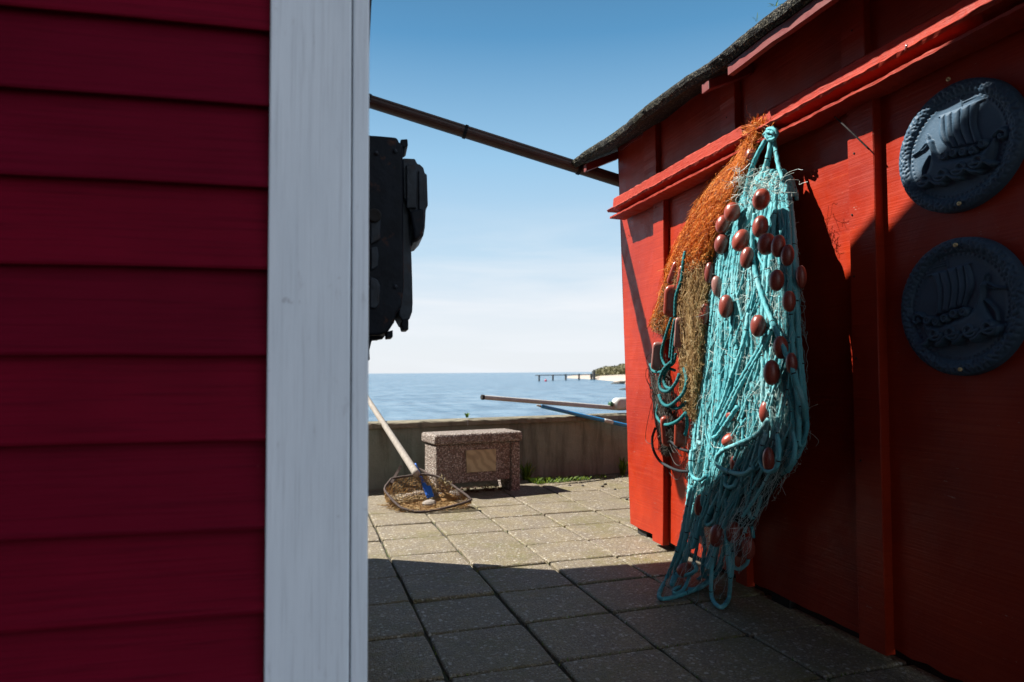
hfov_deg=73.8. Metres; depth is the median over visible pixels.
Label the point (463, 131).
gutter
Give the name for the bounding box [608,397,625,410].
plastic jug
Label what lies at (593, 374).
jetty
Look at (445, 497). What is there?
stone
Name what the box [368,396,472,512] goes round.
landing net
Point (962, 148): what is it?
relief plate
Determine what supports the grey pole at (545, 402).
on the parapet wall
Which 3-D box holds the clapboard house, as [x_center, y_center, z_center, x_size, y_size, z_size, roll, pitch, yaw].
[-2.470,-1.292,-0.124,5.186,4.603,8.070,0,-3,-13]
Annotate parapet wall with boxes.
[368,413,627,489]
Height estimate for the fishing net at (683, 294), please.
1.753 m
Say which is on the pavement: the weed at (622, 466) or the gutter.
the weed at (622, 466)
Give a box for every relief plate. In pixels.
[899,77,1023,213]
[901,237,1023,375]
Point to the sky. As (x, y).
(517, 262)
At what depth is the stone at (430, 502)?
5.04 m
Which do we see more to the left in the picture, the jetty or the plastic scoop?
the plastic scoop
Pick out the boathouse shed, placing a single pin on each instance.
(890, 522)
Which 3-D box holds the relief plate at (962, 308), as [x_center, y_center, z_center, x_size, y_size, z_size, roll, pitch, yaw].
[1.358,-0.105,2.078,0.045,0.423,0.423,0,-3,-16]
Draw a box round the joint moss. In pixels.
[382,494,854,680]
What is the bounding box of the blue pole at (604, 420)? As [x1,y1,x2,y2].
[536,405,626,426]
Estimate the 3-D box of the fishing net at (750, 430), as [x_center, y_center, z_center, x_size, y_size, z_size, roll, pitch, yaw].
[0.867,0.162,2.981,0.436,2.071,1.221,0,-3,-17]
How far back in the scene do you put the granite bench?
5.68 m
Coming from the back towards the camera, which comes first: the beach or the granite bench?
the beach
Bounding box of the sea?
[368,372,625,420]
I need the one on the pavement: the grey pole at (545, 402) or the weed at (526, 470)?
the weed at (526, 470)
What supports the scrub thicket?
on the beach
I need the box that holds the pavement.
[367,474,946,681]
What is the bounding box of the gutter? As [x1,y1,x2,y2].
[369,93,618,186]
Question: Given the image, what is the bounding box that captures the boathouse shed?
[572,0,1023,681]
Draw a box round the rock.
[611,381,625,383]
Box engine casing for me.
[368,136,427,359]
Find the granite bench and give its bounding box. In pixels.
[421,428,521,492]
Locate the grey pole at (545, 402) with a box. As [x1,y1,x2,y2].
[480,395,615,409]
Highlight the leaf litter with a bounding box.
[451,484,509,493]
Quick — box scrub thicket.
[593,363,624,376]
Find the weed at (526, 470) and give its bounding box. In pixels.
[520,460,536,479]
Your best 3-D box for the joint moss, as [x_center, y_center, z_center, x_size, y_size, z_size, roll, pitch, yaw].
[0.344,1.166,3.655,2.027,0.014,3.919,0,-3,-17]
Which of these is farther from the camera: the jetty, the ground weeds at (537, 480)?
the jetty
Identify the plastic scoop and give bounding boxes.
[415,463,433,497]
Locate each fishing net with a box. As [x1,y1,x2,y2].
[645,105,780,485]
[657,126,818,609]
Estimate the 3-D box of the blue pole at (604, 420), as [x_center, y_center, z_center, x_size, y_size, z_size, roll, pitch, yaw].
[1.225,0.867,6.809,2.042,0.503,0.041,0,-3,-14]
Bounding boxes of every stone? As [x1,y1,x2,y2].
[412,490,425,497]
[422,499,435,505]
[435,493,457,501]
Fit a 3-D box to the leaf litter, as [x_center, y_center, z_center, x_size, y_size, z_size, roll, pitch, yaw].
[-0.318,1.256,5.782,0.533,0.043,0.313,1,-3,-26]
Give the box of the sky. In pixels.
[368,0,786,373]
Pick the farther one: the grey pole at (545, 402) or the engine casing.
the grey pole at (545, 402)
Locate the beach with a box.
[567,375,625,383]
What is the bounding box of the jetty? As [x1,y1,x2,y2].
[535,371,598,380]
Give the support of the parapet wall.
on the ground
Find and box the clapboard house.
[0,0,371,681]
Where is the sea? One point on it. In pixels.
(407, 396)
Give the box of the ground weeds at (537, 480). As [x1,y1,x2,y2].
[525,473,628,483]
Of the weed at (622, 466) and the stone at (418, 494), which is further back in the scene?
the weed at (622, 466)
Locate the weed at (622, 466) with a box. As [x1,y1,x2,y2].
[616,456,627,474]

